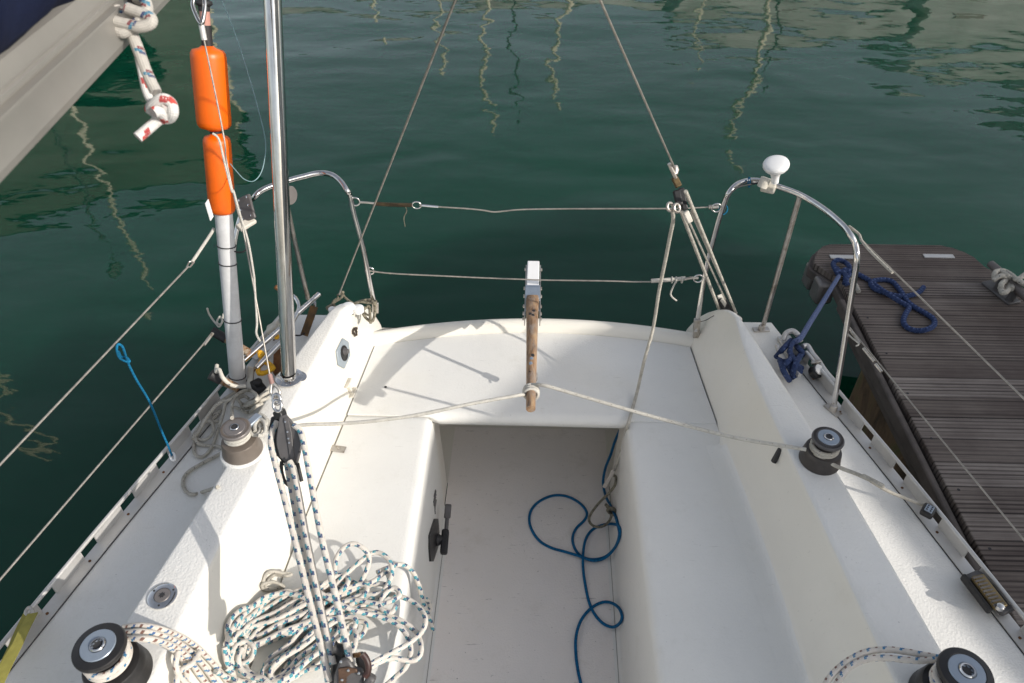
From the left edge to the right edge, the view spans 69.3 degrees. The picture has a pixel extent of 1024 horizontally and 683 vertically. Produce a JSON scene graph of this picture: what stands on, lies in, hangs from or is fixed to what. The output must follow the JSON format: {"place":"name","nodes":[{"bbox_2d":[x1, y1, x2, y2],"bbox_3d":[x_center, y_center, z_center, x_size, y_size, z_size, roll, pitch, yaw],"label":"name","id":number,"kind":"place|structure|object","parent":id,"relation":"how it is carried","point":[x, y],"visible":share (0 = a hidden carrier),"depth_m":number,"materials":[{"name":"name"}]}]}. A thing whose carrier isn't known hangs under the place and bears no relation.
{"place":"outdoors","nodes":[
{"label":"outdoors","id":0,"kind":"place"},
{"bbox_2d":[0,0,1023,660],"bbox_3d":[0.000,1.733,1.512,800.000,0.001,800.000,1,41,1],"label":"water","id":1,"kind":"structure","parent":0,"point":[896,122],"depth_m":4.66,"materials":[{"name":"green liquid"}]},
{"bbox_2d":[0,0,1023,682],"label":"sailing yacht","id":2,"kind":"object","parent":1,"relation":"on","point":[728,560],"visible":0.94,"depth_m":1.95,"materials":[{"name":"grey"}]},
{"bbox_2d":[0,606,37,682],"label":"webbing strap","id":3,"kind":"object","parent":2,"relation":"attached to","point":[21,631],"visible":1,"depth_m":1.54,"materials":[{"name":"fabric"}]},
{"bbox_2d":[0,0,169,181],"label":"boom","id":4,"kind":"object","parent":2,"relation":"attached to","point":[58,58],"visible":0.86,"depth_m":0.81,"materials":[{"name":"metal"}]},
{"bbox_2d":[113,0,161,95],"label":"boom lashing","id":5,"kind":"object","parent":4,"relation":"attached to","point":[131,21],"visible":0.99,"depth_m":0.98,"materials":[{"name":"fabric"}]},
{"bbox_2d":[133,59,178,141],"bbox_3d":[-0.478,-0.337,0.997,0.062,0.102,0.102,-3,41,-3],"label":"red flecked end","id":6,"kind":"object","parent":5,"relation":"hanging from","point":[160,109],"visible":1,"depth_m":0.99,"materials":[{"name":"fabric"}]},
{"bbox_2d":[191,0,282,412],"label":"wire strop","id":7,"kind":"object","parent":4,"relation":"hanging from","point":[276,397],"visible":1,"depth_m":1.44,"materials":[{"name":"silver metal"}]},
{"bbox_2d":[212,133,260,341],"bbox_3d":[-0.529,-0.199,1.449,0.025,0.357,0.208,-11,42,-12],"label":"sail tie cord","id":8,"kind":"object","parent":7,"relation":"attached to","point":[241,219],"visible":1,"depth_m":1.46,"materials":[{"name":"white fabric"}]},
{"bbox_2d":[269,408,303,486],"bbox_3d":[-0.450,0.211,1.490,0.065,0.127,0.140,-19,44,-20],"label":"mainsheet block","id":9,"kind":"object","parent":7,"relation":"hanging from","point":[287,444],"depth_m":1.48,"materials":[{"name":"black plastic"}]},
{"bbox_2d":[268,420,353,682],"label":"mainsheet","id":10,"kind":"object","parent":9,"relation":"hanging from","point":[301,541],"visible":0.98,"depth_m":1.37,"materials":[{"name":"fabric"}]},
{"bbox_2d":[115,343,175,461],"bbox_3d":[-0.886,0.153,1.795,0.021,0.436,0.074,-21,45,-22],"label":"blue cord","id":11,"kind":"object","parent":2,"relation":"attached to","point":[127,360],"visible":1,"depth_m":1.77,"materials":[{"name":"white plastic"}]},
{"bbox_2d":[83,622,231,682],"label":"sheet tail","id":12,"kind":"object","parent":2,"relation":"on","point":[176,643],"visible":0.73,"depth_m":1.40},
{"bbox_2d":[190,0,246,393],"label":"danbuoy","id":13,"kind":"object","parent":2,"relation":"on","point":[220,204],"visible":0.94,"depth_m":1.84,"materials":[{"name":"orange plastic"}]},
{"bbox_2d":[181,384,269,495],"bbox_3d":[-0.733,0.220,1.921,0.305,0.285,0.481,1,41,1],"label":"weathered line","id":14,"kind":"object","parent":2,"relation":"on","point":[262,420],"visible":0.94,"depth_m":2.02,"materials":[{"name":"fabric"}]},
{"bbox_2d":[221,0,265,181],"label":"fishing line","id":15,"kind":"object","parent":2,"relation":"hanging from","point":[256,103],"visible":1,"depth_m":1.75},
{"bbox_2d":[207,292,320,394],"bbox_3d":[-0.764,-0.004,2.243,0.197,0.169,0.432,12,43,14],"label":"boarding ladder","id":16,"kind":"object","parent":2,"relation":"on","point":[217,376],"visible":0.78,"depth_m":2.19,"materials":[{"name":"silver metal"}]},
{"bbox_2d":[206,308,223,327],"bbox_3d":[-0.869,-0.068,2.165,0.059,0.044,0.031,11,42,12],"label":"cord lashing","id":17,"kind":"object","parent":16,"relation":"attached to","point":[218,325],"visible":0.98,"depth_m":2.17,"materials":[{"name":"white fabric"}]},
{"bbox_2d":[256,334,278,375],"bbox_3d":[-0.727,0.047,2.205,0.062,0.038,0.174,-6,41,-6],"label":"yellow line","id":18,"kind":"object","parent":16,"relation":"attached to","point":[261,354],"visible":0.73,"depth_m":2.16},
{"bbox_2d":[213,541,434,682],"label":"rope heap","id":19,"kind":"object","parent":2,"relation":"on","point":[245,631],"visible":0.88,"depth_m":1.64,"materials":[{"name":"white fabric"}]},
{"bbox_2d":[326,291,376,323],"bbox_3d":[-0.484,-0.131,2.304,0.173,0.079,0.104,18,44,20],"label":"cord lashing","id":20,"kind":"object","parent":2,"relation":"attached to","point":[370,320],"visible":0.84,"depth_m":2.27,"materials":[{"name":"fabric"}]},
{"bbox_2d":[329,641,375,682],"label":"mainsheet cam block","id":21,"kind":"object","parent":2,"relation":"attached to","point":[343,669],"depth_m":1.25,"materials":[{"name":"black plastic"}]},
{"bbox_2d":[522,261,541,411],"bbox_3d":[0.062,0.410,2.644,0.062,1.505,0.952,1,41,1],"label":"tiller","id":22,"kind":"object","parent":2,"relation":"attached to","point":[532,295],"visible":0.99,"depth_m":2.17,"materials":[{"name":"brown wood"}]},
{"bbox_2d":[224,383,923,506],"bbox_3d":[0.178,0.271,1.829,1.714,0.256,0.259,4,41,4],"label":"tiller line","id":23,"kind":"object","parent":2,"relation":"attached to","point":[813,448],"visible":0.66,"depth_m":1.78,"materials":[{"name":"beige fabric"}]},
{"bbox_2d":[528,430,623,682],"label":"thin line","id":24,"kind":"object","parent":2,"relation":"on","point":[583,558],"visible":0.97,"depth_m":2.32,"materials":[{"name":"blue fabric"}]},
{"bbox_2d":[666,163,741,321],"bbox_3d":[0.543,-0.214,2.012,0.076,0.784,0.618,29,49,29],"label":"backstay tackle","id":25,"kind":"object","parent":2,"relation":"attached to","point":[681,197],"visible":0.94,"depth_m":1.80,"materials":[{"name":"metal"}]},
{"bbox_2d":[588,211,674,527],"bbox_3d":[0.351,0.100,2.067,0.080,1.134,0.280,26,47,27],"label":"tackle tail","id":26,"kind":"object","parent":25,"relation":"hanging from","point":[609,509],"visible":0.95,"depth_m":2.16},
{"bbox_2d":[718,155,789,214],"bbox_3d":[0.643,-0.388,2.002,0.187,0.196,0.189,1,41,1],"label":"antenna","id":27,"kind":"object","parent":2,"relation":"attached to","point":[775,167],"visible":0.99,"depth_m":1.98,"materials":[{"name":"white plastic"}]},
{"bbox_2d":[775,328,802,376],"bbox_3d":[0.854,0.037,2.289,0.091,0.054,0.226,15,43,17],"label":"mooring cleat","id":28,"kind":"object","parent":2,"relation":"attached to","point":[784,338],"visible":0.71,"depth_m":2.33,"materials":[{"name":"metal"}]},
{"bbox_2d":[774,274,840,382],"bbox_3d":[1.058,-0.099,2.626,0.096,0.342,1.075,20,45,22],"label":"mooring line","id":29,"kind":"object","parent":28,"relation":"attached to","point":[791,364],"visible":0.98,"depth_m":2.26,"materials":[{"name":"fabric"}]},
{"bbox_2d":[823,646,941,682],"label":"sheet tail","id":30,"kind":"object","parent":2,"relation":"on","point":[843,668],"visible":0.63,"depth_m":1.35},
{"bbox_2d":[960,570,1014,615],"bbox_3d":[1.073,0.561,1.669,0.068,0.049,0.107,-14,43,-16],"label":"cleat","id":31,"kind":"object","parent":2,"relation":"on","point":[984,592],"visible":1,"depth_m":1.66,"materials":[{"name":"black metal"}]},
{"bbox_2d":[802,244,1023,627],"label":"pontoon","id":32,"kind":"object","parent":1,"relation":"on","point":[966,400],"visible":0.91,"depth_m":2.68,"materials":[{"name":"wood"}]},
{"bbox_2d":[831,258,937,332],"bbox_3d":[1.547,-0.215,3.029,0.289,0.043,0.512,-20,45,-22],"label":"rope end","id":33,"kind":"object","parent":32,"relation":"on","point":[845,273],"visible":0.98,"depth_m":3.02,"materials":[{"name":"blue fabric"}]},
{"bbox_2d":[981,261,1023,304],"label":"pontoon cleat","id":34,"kind":"object","parent":32,"relation":"on","point":[1009,298],"visible":0.76,"depth_m":2.99,"materials":[{"name":"grey metal"}]},
{"bbox_2d":[991,268,1023,294],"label":"pontoon rope","id":35,"kind":"object","parent":34,"relation":"attached to","point":[1006,275],"visible":0.98,"depth_m":2.95,"materials":[{"name":"white fabric"}]}
]}

